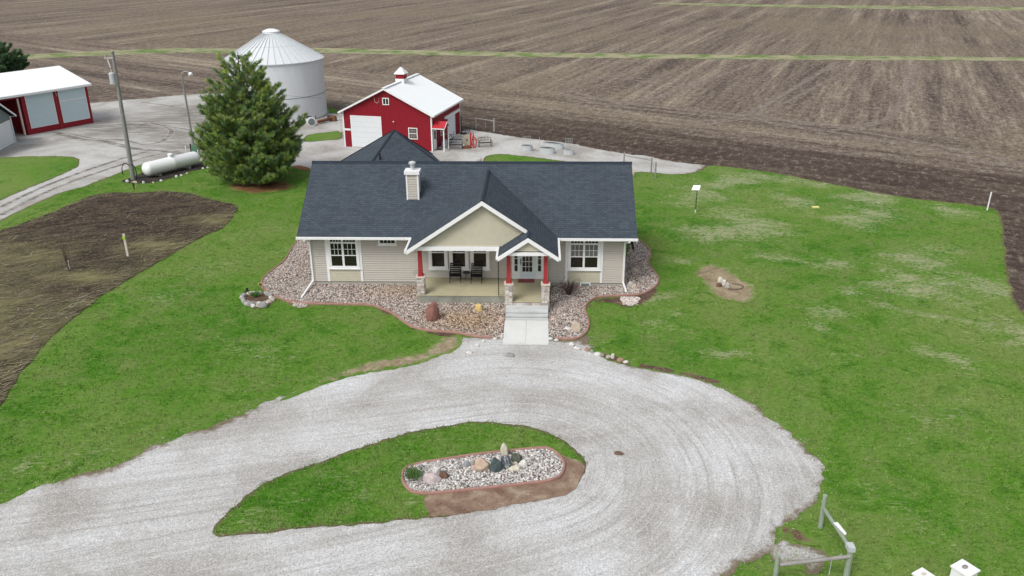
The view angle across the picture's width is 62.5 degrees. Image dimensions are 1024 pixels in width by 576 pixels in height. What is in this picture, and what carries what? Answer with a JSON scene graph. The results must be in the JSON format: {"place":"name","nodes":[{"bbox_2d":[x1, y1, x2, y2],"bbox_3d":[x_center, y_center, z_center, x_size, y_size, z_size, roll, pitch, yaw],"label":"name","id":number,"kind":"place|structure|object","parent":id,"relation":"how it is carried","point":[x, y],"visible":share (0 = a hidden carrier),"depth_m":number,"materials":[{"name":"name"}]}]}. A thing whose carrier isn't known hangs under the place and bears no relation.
{"place":"outdoors","nodes":[
{"label":"outdoors","id":0,"kind":"place"},
{"bbox_2d":[0,191,237,404],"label":"garden plot","id":1,"kind":"object","parent":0,"point":[148,207],"visible":0.99,"depth_m":56.45,"materials":[{"name":"soil"}]},
{"bbox_2d":[58,243,70,270],"bbox_3d":[-27.679,-2.012,52.430,0.661,2.080,0.692,-12,25,-26],"label":"sapling","id":2,"kind":"object","parent":1,"relation":"on","point":[66,258],"visible":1,"depth_m":52.47,"materials":[{"name":"brown plant"}]},
{"bbox_2d":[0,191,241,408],"bbox_3d":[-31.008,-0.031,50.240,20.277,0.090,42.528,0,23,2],"label":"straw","id":3,"kind":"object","parent":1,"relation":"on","point":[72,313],"visible":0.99,"depth_m":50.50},
{"bbox_2d":[122,234,128,255],"bbox_3d":[-25.183,-2.792,54.972,0.165,1.552,0.140,0,23,2],"label":"wooden stake","id":4,"kind":"object","parent":1,"relation":"on","point":[125,244],"visible":1,"depth_m":54.94,"materials":[{"name":"wood"}]},
{"bbox_2d":[0,93,704,219],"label":"gravel yard","id":5,"kind":"structure","parent":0,"point":[90,154],"depth_m":84.50,"materials":[{"name":"grey gravel"}]},
{"bbox_2d":[0,104,16,150],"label":"grey garage","id":6,"kind":"structure","parent":5,"relation":"on","point":[7,136],"depth_m":84.86,"materials":[{"name":"white metal"}]},
{"bbox_2d":[0,122,13,149],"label":"garage door","id":7,"kind":"structure","parent":6,"relation":"in","point":[6,136],"depth_m":84.73,"materials":[{"name":"white metal"}]},
{"bbox_2d":[0,156,79,199],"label":"grass patch","id":8,"kind":"object","parent":5,"relation":"on","point":[19,174],"visible":1,"depth_m":76.16,"materials":[{"name":"green plant"}]},
{"bbox_2d":[0,66,93,135],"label":"machine shed","id":9,"kind":"structure","parent":5,"relation":"on","point":[41,100],"depth_m":91.66,"materials":[{"name":"metal"}]},
{"bbox_2d":[25,92,57,127],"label":"door panel","id":10,"kind":"structure","parent":9,"relation":"in","point":[41,109],"depth_m":90.76,"materials":[{"name":"white metal"}]},
{"bbox_2d":[58,87,89,121],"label":"door panel","id":11,"kind":"structure","parent":9,"relation":"in","point":[76,109],"depth_m":93.71,"materials":[{"name":"white metal"}]},
{"bbox_2d":[0,150,149,206],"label":"tyre track","id":12,"kind":"structure","parent":5,"relation":"on","point":[35,190],"depth_m":72.95,"materials":[{"name":"grey gravel"}]},
{"bbox_2d":[0,149,189,214],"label":"tyre track","id":13,"kind":"structure","parent":5,"relation":"on","point":[40,195],"depth_m":71.76,"materials":[{"name":"grey gravel"}]},
{"bbox_2d":[49,120,174,144],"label":"tyre track","id":14,"kind":"structure","parent":5,"relation":"on","point":[171,132],"depth_m":89.59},
{"bbox_2d":[53,132,187,154],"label":"tyre track","id":15,"kind":"structure","parent":5,"relation":"on","point":[78,138],"depth_m":86.20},
{"bbox_2d":[140,102,204,115],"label":"tyre track","id":16,"kind":"structure","parent":5,"relation":"on","point":[174,107],"depth_m":105.22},
{"bbox_2d":[149,123,197,133],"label":"tyre track","id":17,"kind":"structure","parent":5,"relation":"on","point":[176,127],"depth_m":93.40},
{"bbox_2d":[181,71,193,144],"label":"yard light","id":18,"kind":"object","parent":5,"relation":"on","point":[187,109],"visible":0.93,"depth_m":78.85,"materials":[{"name":"grey metal"}]},
{"bbox_2d":[189,144,200,157],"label":"meter box","id":19,"kind":"object","parent":5,"relation":"on","point":[193,148],"visible":0.5,"depth_m":79.60,"materials":[{"name":"green metal"}]},
{"bbox_2d":[222,29,328,122],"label":"grain bin","id":20,"kind":"object","parent":5,"relation":"on","point":[295,67],"visible":0.62,"depth_m":94.94,"materials":[{"name":"metal"}]},
{"bbox_2d":[306,116,315,126],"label":"aeration fan","id":21,"kind":"object","parent":5,"relation":"on","point":[311,121],"visible":0.96,"depth_m":93.42},
{"bbox_2d":[303,131,342,141],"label":"grass patch","id":22,"kind":"object","parent":5,"relation":"on","point":[335,135],"visible":0.98,"depth_m":88.68,"materials":[{"name":"green plant"}]},
{"bbox_2d":[315,115,336,122],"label":"grain auger","id":23,"kind":"object","parent":5,"relation":"on","point":[331,118],"visible":0.9,"depth_m":95.89,"materials":[{"name":"brown metal"}]},
{"bbox_2d":[327,107,338,113],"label":"grass patch","id":24,"kind":"object","parent":5,"relation":"on","point":[332,110],"visible":0.82,"depth_m":102.17,"materials":[{"name":"green plant"}]},
{"bbox_2d":[460,116,469,134],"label":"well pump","id":25,"kind":"object","parent":5,"relation":"on","point":[463,133],"visible":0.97,"depth_m":88.98,"materials":[{"name":"metal"}]},
{"bbox_2d":[462,134,472,144],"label":"wooden reel","id":26,"kind":"object","parent":5,"relation":"on","point":[466,139],"visible":0.84,"depth_m":84.39,"materials":[{"name":"wood"}]},
{"bbox_2d":[483,154,559,160],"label":"grass patch","id":27,"kind":"object","parent":5,"relation":"on","point":[510,157],"visible":0.3,"depth_m":79.42,"materials":[{"name":"green plant"}]},
{"bbox_2d":[521,144,532,150],"bbox_3d":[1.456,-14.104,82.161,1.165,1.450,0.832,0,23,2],"label":"stock tank planter","id":28,"kind":"object","parent":5,"relation":"on","point":[526,147],"visible":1,"depth_m":82.08,"materials":[{"name":"metal"}]},
{"bbox_2d":[539,146,554,153],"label":"stock tank planter","id":29,"kind":"object","parent":5,"relation":"on","point":[546,149],"visible":1,"depth_m":81.10,"materials":[{"name":"metal"}]},
{"bbox_2d":[543,141,563,148],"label":"stock tank planter","id":30,"kind":"object","parent":5,"relation":"on","point":[557,145],"visible":0.91,"depth_m":82.96,"materials":[{"name":"metal"}]},
{"bbox_2d":[563,138,573,154],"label":"stock tank planter","id":31,"kind":"object","parent":5,"relation":"on","point":[567,151],"visible":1,"depth_m":80.58,"materials":[{"name":"metal"}]},
{"bbox_2d":[623,152,654,171],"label":"rail fence","id":32,"kind":"object","parent":5,"relation":"on","point":[651,159],"visible":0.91,"depth_m":74.72,"materials":[{"name":"grey wood"}]},
{"bbox_2d":[338,60,463,151],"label":"red barn","id":33,"kind":"structure","parent":0,"point":[420,110],"depth_m":82.66,"materials":[{"name":"red wood"}]},
{"bbox_2d":[351,116,380,146],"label":"garage door","id":34,"kind":"structure","parent":33,"relation":"in","point":[362,127],"depth_m":83.19,"materials":[{"name":"white metal"}]},
{"bbox_2d":[408,128,417,139],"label":"window","id":35,"kind":"structure","parent":33,"relation":"in","point":[412,132],"depth_m":82.09,"materials":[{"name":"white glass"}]},
{"bbox_2d":[433,129,436,149],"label":"side door","id":36,"kind":"structure","parent":33,"relation":"in","point":[434,130],"depth_m":82.44,"materials":[{"name":"white glass"}]},
{"bbox_2d":[448,114,455,138],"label":"sliding door","id":37,"kind":"structure","parent":33,"relation":"in","point":[451,120],"depth_m":87.18,"materials":[{"name":"white metal"}]},
{"bbox_2d":[0,336,832,575],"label":"gravel drive","id":38,"kind":"structure","parent":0,"point":[696,478],"depth_m":31.72,"materials":[{"name":"grey gravel"}]},
{"bbox_2d":[211,420,587,536],"bbox_3d":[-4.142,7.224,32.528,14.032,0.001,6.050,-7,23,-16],"label":"island lawn","id":39,"kind":"structure","parent":38,"relation":"on","point":[409,499],"depth_m":31.99,"materials":[{"name":"green plant"}]},
{"bbox_2d":[404,449,562,490],"bbox_3d":[-1.079,7.092,32.766,6.301,0.001,2.302,-4,23,-9],"label":"stone bed","id":40,"kind":"object","parent":39,"relation":"on","point":[487,471],"visible":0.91,"depth_m":32.52,"materials":[{"name":"grey gravel"}]},
{"bbox_2d":[403,463,424,480],"bbox_3d":[-3.745,7.078,32.316,1.010,0.453,0.963,0,23,2],"label":"grass clump","id":41,"kind":"object","parent":40,"relation":"on","point":[411,473],"visible":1,"depth_m":32.24,"materials":[{"name":"green plant"}]},
{"bbox_2d":[422,472,441,483],"bbox_3d":[-3.055,7.179,32.122,0.640,0.354,0.551,20,30,40],"label":"boulder","id":42,"kind":"object","parent":40,"relation":"on","point":[432,478],"visible":1,"depth_m":31.97,"materials":[{"name":"stone"}]},
{"bbox_2d":[439,471,448,478],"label":"stone","id":43,"kind":"object","parent":40,"relation":"on","point":[443,475],"visible":1,"depth_m":32.22,"materials":[{"name":"brown stone"}]},
{"bbox_2d":[474,457,489,470],"bbox_3d":[-1.133,6.820,32.815,0.702,0.468,0.504,-2,23,-5],"label":"boulder","id":44,"kind":"object","parent":40,"relation":"on","point":[481,464],"visible":0.99,"depth_m":32.69,"materials":[{"name":"beige stone"}]},
{"bbox_2d":[489,457,501,472],"bbox_3d":[-0.637,6.829,32.651,0.486,0.572,0.357,-3,23,-6],"label":"stone","id":45,"kind":"object","parent":40,"relation":"on","point":[495,465],"visible":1,"depth_m":32.56,"materials":[{"name":"stone"}]},
{"bbox_2d":[501,443,507,454],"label":"stone","id":46,"kind":"object","parent":40,"relation":"on","point":[504,449],"visible":0.86,"depth_m":33.57,"materials":[{"name":"beige stone"}]},
{"bbox_2d":[501,455,510,469],"bbox_3d":[-0.251,6.753,32.846,0.443,0.560,0.315,1,23,3],"label":"stone","id":47,"kind":"object","parent":40,"relation":"on","point":[506,461],"visible":0.94,"depth_m":32.75,"materials":[{"name":"stone"}]},
{"bbox_2d":[508,465,520,471],"bbox_3d":[0.086,6.984,32.779,0.518,0.181,0.326,0,22,1],"label":"stone","id":48,"kind":"object","parent":40,"relation":"on","point":[514,468],"visible":1,"depth_m":32.68,"materials":[{"name":"beige stone"}]},
{"bbox_2d":[511,453,521,462],"bbox_3d":[0.191,6.672,33.231,0.475,0.411,0.346,-1,23,-2],"label":"stone","id":49,"kind":"object","parent":40,"relation":"on","point":[517,457],"visible":0.94,"depth_m":33.13,"materials":[{"name":"stone"}]},
{"bbox_2d":[401,446,565,494],"bbox_3d":[-1.079,7.065,32.755,6.406,0.142,2.407,-4,23,-9],"label":"bed edging","id":50,"kind":"object","parent":39,"relation":"on","point":[410,490],"visible":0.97,"depth_m":32.01,"materials":[{"name":"stone"}]},
{"bbox_2d":[424,454,584,516],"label":"bare dirt","id":51,"kind":"structure","parent":39,"relation":"on","point":[466,501],"depth_m":31.29,"materials":[{"name":"brown soil"}]},
{"bbox_2d":[503,320,548,344],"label":"front walk","id":52,"kind":"structure","parent":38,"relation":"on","point":[526,332],"depth_m":44.15,"materials":[{"name":"concrete"}]},
{"bbox_2d":[0,155,1023,575],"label":"lawn","id":53,"kind":"structure","parent":0,"point":[924,255],"depth_m":42.92,"materials":[{"name":"green plant"}]},
{"bbox_2d":[121,162,208,183],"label":"black mulch","id":54,"kind":"object","parent":53,"relation":"on","point":[141,176],"visible":0.52,"depth_m":74.20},
{"bbox_2d":[104,50,136,179],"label":"utility pole","id":55,"kind":"object","parent":54,"relation":"on","point":[113,77],"visible":1,"depth_m":71.02,"materials":[{"name":"grey wood"}]},
{"bbox_2d":[142,151,199,175],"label":"propane tank","id":56,"kind":"object","parent":54,"relation":"on","point":[170,162],"visible":1,"depth_m":74.57,"materials":[{"name":"metal"}]},
{"bbox_2d":[187,50,308,184],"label":"pine tree","id":57,"kind":"object","parent":53,"relation":"on","point":[251,138],"visible":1,"depth_m":68.42,"materials":[{"name":"green plant"}]},
{"bbox_2d":[225,181,294,194],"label":"needle litter","id":58,"kind":"object","parent":53,"relation":"on","point":[270,187],"visible":0.81,"depth_m":70.45,"materials":[{"name":"brown soil"}]},
{"bbox_2d":[245,291,274,308],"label":"bare dirt","id":59,"kind":"structure","parent":53,"relation":"on","point":[262,297],"depth_m":48.53,"materials":[{"name":"brown soil"}]},
{"bbox_2d":[293,165,310,169],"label":"red mulch","id":60,"kind":"object","parent":53,"relation":"on","point":[300,167],"visible":1,"depth_m":76.58,"materials":[{"name":"brown wood"}]},
{"bbox_2d":[285,301,324,307],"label":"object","id":61,"kind":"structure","parent":53,"relation":"on","point":[290,304],"depth_m":47.57,"materials":[{"name":"green plant"}]},
{"bbox_2d":[280,335,462,400],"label":"bare dirt","id":62,"kind":"structure","parent":53,"relation":"on","point":[448,345],"depth_m":41.21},
{"bbox_2d":[261,240,491,337],"bbox_3d":[-11.209,-0.516,51.197,7.408,0.142,25.052,-15,27,-32],"label":"bed edging","id":63,"kind":"object","parent":53,"relation":"on","point":[392,313],"visible":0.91,"depth_m":47.59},
{"bbox_2d":[373,306,458,336],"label":"bare dirt","id":64,"kind":"structure","parent":53,"relation":"on","point":[428,332],"depth_m":44.45,"materials":[{"name":"brown soil"}]},
{"bbox_2d":[262,240,657,337],"bbox_3d":[-3.350,-1.249,52.947,24.733,0.001,20.137,0,23,2],"label":"stone bed","id":65,"kind":"object","parent":53,"relation":"on","point":[460,304],"visible":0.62,"depth_m":48.38,"materials":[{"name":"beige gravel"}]},
{"bbox_2d":[426,302,439,321],"bbox_3d":[-4.263,1.254,45.580,0.750,1.066,0.526,-11,25,-25],"label":"boulder","id":66,"kind":"object","parent":65,"relation":"on","point":[432,312],"visible":1,"depth_m":45.45,"materials":[{"name":"stone"}]},
{"bbox_2d":[556,276,581,294],"bbox_3d":[3.280,-0.066,48.642,1.499,1.090,1.435,0,23,2],"label":"bare shrub","id":67,"kind":"object","parent":65,"relation":"on","point":[568,290],"visible":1,"depth_m":48.72,"materials":[{"name":"red plant"}]},
{"bbox_2d":[571,321,581,331],"bbox_3d":[3.381,2.008,44.309,0.583,0.572,0.420,4,23,9],"label":"stone","id":68,"kind":"object","parent":65,"relation":"on","point":[576,326],"visible":1,"depth_m":44.19,"materials":[{"name":"beige stone"}]},
{"bbox_2d":[296,129,637,320],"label":"house","id":69,"kind":"structure","parent":53,"relation":"on","point":[393,206],"depth_m":49.65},
{"bbox_2d":[327,240,360,269],"bbox_3d":[-9.933,-2.076,49.691,1.910,2.080,0.110,0,23,2],"label":"window","id":70,"kind":"structure","parent":69,"relation":"in","point":[342,254],"depth_m":49.76,"materials":[{"name":"white glass"}]},
{"bbox_2d":[377,240,396,245],"bbox_3d":[-7.303,-2.728,49.337,1.160,0.530,0.110,0,23,2],"label":"window","id":71,"kind":"structure","parent":69,"relation":"in","point":[380,242],"depth_m":49.37,"materials":[{"name":"white glass"}]},
{"bbox_2d":[428,251,448,270],"bbox_3d":[-4.355,-1.844,49.608,1.210,1.700,0.110,0,23,2],"label":"window","id":72,"kind":"structure","parent":69,"relation":"in","point":[438,260],"depth_m":49.71,"materials":[{"name":"white glass"}]},
{"bbox_2d":[449,263,461,282],"bbox_3d":[-3.320,-0.885,49.471,0.680,1.027,0.727,0,23,2],"label":"patio chair","id":73,"kind":"object","parent":69,"relation":"on","point":[454,274],"visible":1,"depth_m":49.59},
{"bbox_2d":[449,251,469,270],"bbox_3d":[-3.126,-1.835,49.571,1.210,1.700,0.110,0,23,2],"label":"window","id":74,"kind":"structure","parent":69,"relation":"in","point":[461,257],"depth_m":49.66,"materials":[{"name":"white glass"}]},
{"bbox_2d":[470,263,482,283],"bbox_3d":[-2.072,-0.857,49.388,0.680,1.027,0.727,0,23,2],"label":"patio chair","id":75,"kind":"object","parent":69,"relation":"on","point":[476,266],"visible":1,"depth_m":49.53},
{"bbox_2d":[470,251,489,270],"bbox_3d":[-1.886,-1.827,49.535,1.210,1.700,0.110,0,23,2],"label":"window","id":76,"kind":"structure","parent":69,"relation":"in","point":[483,257],"depth_m":49.59,"materials":[{"name":"white glass"}]},
{"bbox_2d":[518,279,534,282],"bbox_3d":[0.838,-0.432,49.629,0.970,0.018,0.560,0,23,2],"label":"doormat","id":77,"kind":"object","parent":69,"relation":"on","point":[525,280],"visible":1,"depth_m":49.62,"materials":[{"name":"red fabric"}]},
{"bbox_2d":[520,256,535,277],"bbox_3d":[0.929,-1.586,49.544,0.940,2.119,0.110,0,23,2],"label":"door","id":78,"kind":"structure","parent":69,"relation":"in","point":[527,263],"depth_m":49.70,"materials":[{"name":"white glass"}]},
{"bbox_2d":[567,241,600,270],"bbox_3d":[4.225,-1.978,49.275,1.980,2.080,0.110,0,23,2],"label":"window","id":79,"kind":"structure","parent":69,"relation":"in","point":[582,255],"depth_m":49.32,"materials":[{"name":"white glass"}]},
{"bbox_2d":[555,238,658,339],"bbox_3d":[6.962,-0.382,50.635,3.541,0.142,17.675,8,24,19],"label":"bed edging","id":80,"kind":"object","parent":53,"relation":"on","point":[587,316],"visible":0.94,"depth_m":48.60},
{"bbox_2d":[586,279,661,335],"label":"bare dirt","id":81,"kind":"structure","parent":53,"relation":"on","point":[646,297],"depth_m":48.13,"materials":[{"name":"brown soil"}]},
{"bbox_2d":[620,296,639,305],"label":"river stones","id":82,"kind":"object","parent":81,"relation":"on","point":[631,300],"visible":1,"depth_m":48.03,"materials":[{"name":"white stone"}]},
{"bbox_2d":[590,347,725,384],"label":"bare dirt","id":83,"kind":"structure","parent":53,"relation":"on","point":[678,372],"depth_m":40.40,"materials":[{"name":"soil"}]},
{"bbox_2d":[691,264,757,303],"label":"bare dirt","id":84,"kind":"structure","parent":53,"relation":"on","point":[708,275],"depth_m":50.26,"materials":[{"name":"beige soil"}]},
{"bbox_2d":[768,540,827,573],"bbox_3d":[9.572,8.940,28.230,1.871,0.001,1.547,13,26,29],"label":"gravel spill","id":85,"kind":"object","parent":53,"relation":"on","point":[811,567],"visible":0.81,"depth_m":28.26,"materials":[{"name":"grey gravel"}]},
{"bbox_2d":[778,525,819,545],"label":"bare dirt","id":86,"kind":"structure","parent":53,"relation":"on","point":[798,534],"depth_m":29.14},
{"bbox_2d":[773,494,855,575],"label":"rail fence","id":87,"kind":"object","parent":53,"relation":"on","point":[850,548],"visible":1,"depth_m":26.75,"materials":[{"name":"grey wood"}]},
{"bbox_2d":[833,522,846,534],"bbox_3d":[10.813,7.903,27.719,0.138,0.150,0.760,-3,23,-7],"label":"white tag","id":88,"kind":"object","parent":87,"relation":"on","point":[838,526],"visible":1,"depth_m":27.76,"materials":[{"name":"white plastic"}]},
{"bbox_2d":[912,567,934,575],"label":"white box","id":89,"kind":"object","parent":53,"relation":"on","point":[922,571],"visible":1,"depth_m":26.62,"materials":[{"name":"plastic"}]},
{"bbox_2d":[950,559,980,575],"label":"white box","id":90,"kind":"object","parent":53,"relation":"on","point":[962,567],"visible":1,"depth_m":26.45,"materials":[{"name":"white plastic"}]},
{"bbox_2d":[0,0,1023,311],"bbox_3d":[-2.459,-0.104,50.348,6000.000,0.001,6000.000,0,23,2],"label":"field","id":91,"kind":"structure","parent":0,"point":[968,104],"depth_m":135.40,"materials":[{"name":"soil"}]},
{"bbox_2d":[0,42,29,72],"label":"evergreen tree","id":92,"kind":"object","parent":91,"relation":"on","point":[12,61],"visible":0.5,"depth_m":120.10,"materials":[{"name":"green plant"}]},
{"bbox_2d":[89,91,189,98],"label":"wheel track","id":93,"kind":"structure","parent":91,"relation":"on","point":[138,95],"depth_m":112.89,"materials":[{"name":"soil"}]},
{"bbox_2d":[89,89,202,96],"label":"wheel track","id":94,"kind":"structure","parent":91,"relation":"on","point":[146,93],"depth_m":114.33,"materials":[{"name":"soil"}]},
{"bbox_2d":[475,117,494,131],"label":"rail fence","id":95,"kind":"object","parent":91,"relation":"on","point":[476,118],"visible":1,"depth_m":90.92,"materials":[{"name":"grey wood"}]},
{"bbox_2d":[18,48,1023,60],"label":"grass strip","id":96,"kind":"object","parent":91,"relation":"on","point":[456,53],"depth_m":150.08,"materials":[{"name":"green plant"}]},
{"bbox_2d":[550,78,678,86],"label":"wheel track","id":97,"kind":"structure","parent":91,"relation":"on","point":[619,78],"depth_m":122.18,"materials":[{"name":"soil"}]},
{"bbox_2d":[562,76,687,84],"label":"wheel track","id":98,"kind":"structure","parent":91,"relation":"on","point":[623,76],"depth_m":123.90,"materials":[{"name":"soil"}]},
{"bbox_2d":[556,61,754,106],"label":"wheel track","id":99,"kind":"structure","parent":91,"relation":"on","point":[616,105],"depth_m":105.03,"materials":[{"name":"soil"}]},
{"bbox_2d":[567,60,765,103],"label":"wheel track","id":100,"kind":"structure","parent":91,"relation":"on","point":[698,82],"depth_m":115.96,"materials":[{"name":"soil"}]},
{"bbox_2d":[668,117,740,125],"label":"wheel track","id":101,"kind":"structure","parent":91,"relation":"on","point":[717,122],"depth_m":94.09,"materials":[{"name":"soil"}]},
{"bbox_2d":[677,111,745,121],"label":"wheel track","id":102,"kind":"structure","parent":91,"relation":"on","point":[730,118],"depth_m":95.69,"materials":[{"name":"soil"}]},
{"bbox_2d":[737,64,828,117],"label":"wheel track","id":103,"kind":"structure","parent":91,"relation":"on","point":[742,115],"depth_m":108.81,"materials":[{"name":"soil"}]},
{"bbox_2d":[555,91,1021,167],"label":"wheel track","id":104,"kind":"structure","parent":91,"relation":"on","point":[879,140],"depth_m":88.50,"materials":[{"name":"soil"}]},
{"bbox_2d":[744,62,838,113],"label":"wheel track","id":105,"kind":"structure","parent":91,"relation":"on","point":[789,90],"depth_m":114.07,"materials":[{"name":"soil"}]},
{"bbox_2d":[564,89,1023,162],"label":"wheel track","id":106,"kind":"structure","parent":91,"relation":"on","point":[875,134],"depth_m":89.83,"materials":[{"name":"soil"}]},
{"bbox_2d":[764,64,859,113],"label":"wheel track","id":107,"kind":"structure","parent":91,"relation":"on","point":[804,92],"depth_m":113.96,"materials":[{"name":"soil"}]},
{"bbox_2d":[745,64,911,130],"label":"wheel track","id":108,"kind":"structure","parent":91,"relation":"on","point":[863,126],"depth_m":94.09,"materials":[{"name":"soil"}]},
{"bbox_2d":[753,62,919,126],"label":"wheel track","id":109,"kind":"structure","parent":91,"relation":"on","point":[901,106],"depth_m":100.38,"materials":[{"name":"soil"}]},
{"bbox_2d":[655,3,1023,10],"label":"grass strip","id":110,"kind":"object","parent":91,"relation":"on","point":[907,7],"depth_m":249.42,"materials":[{"name":"green plant"}]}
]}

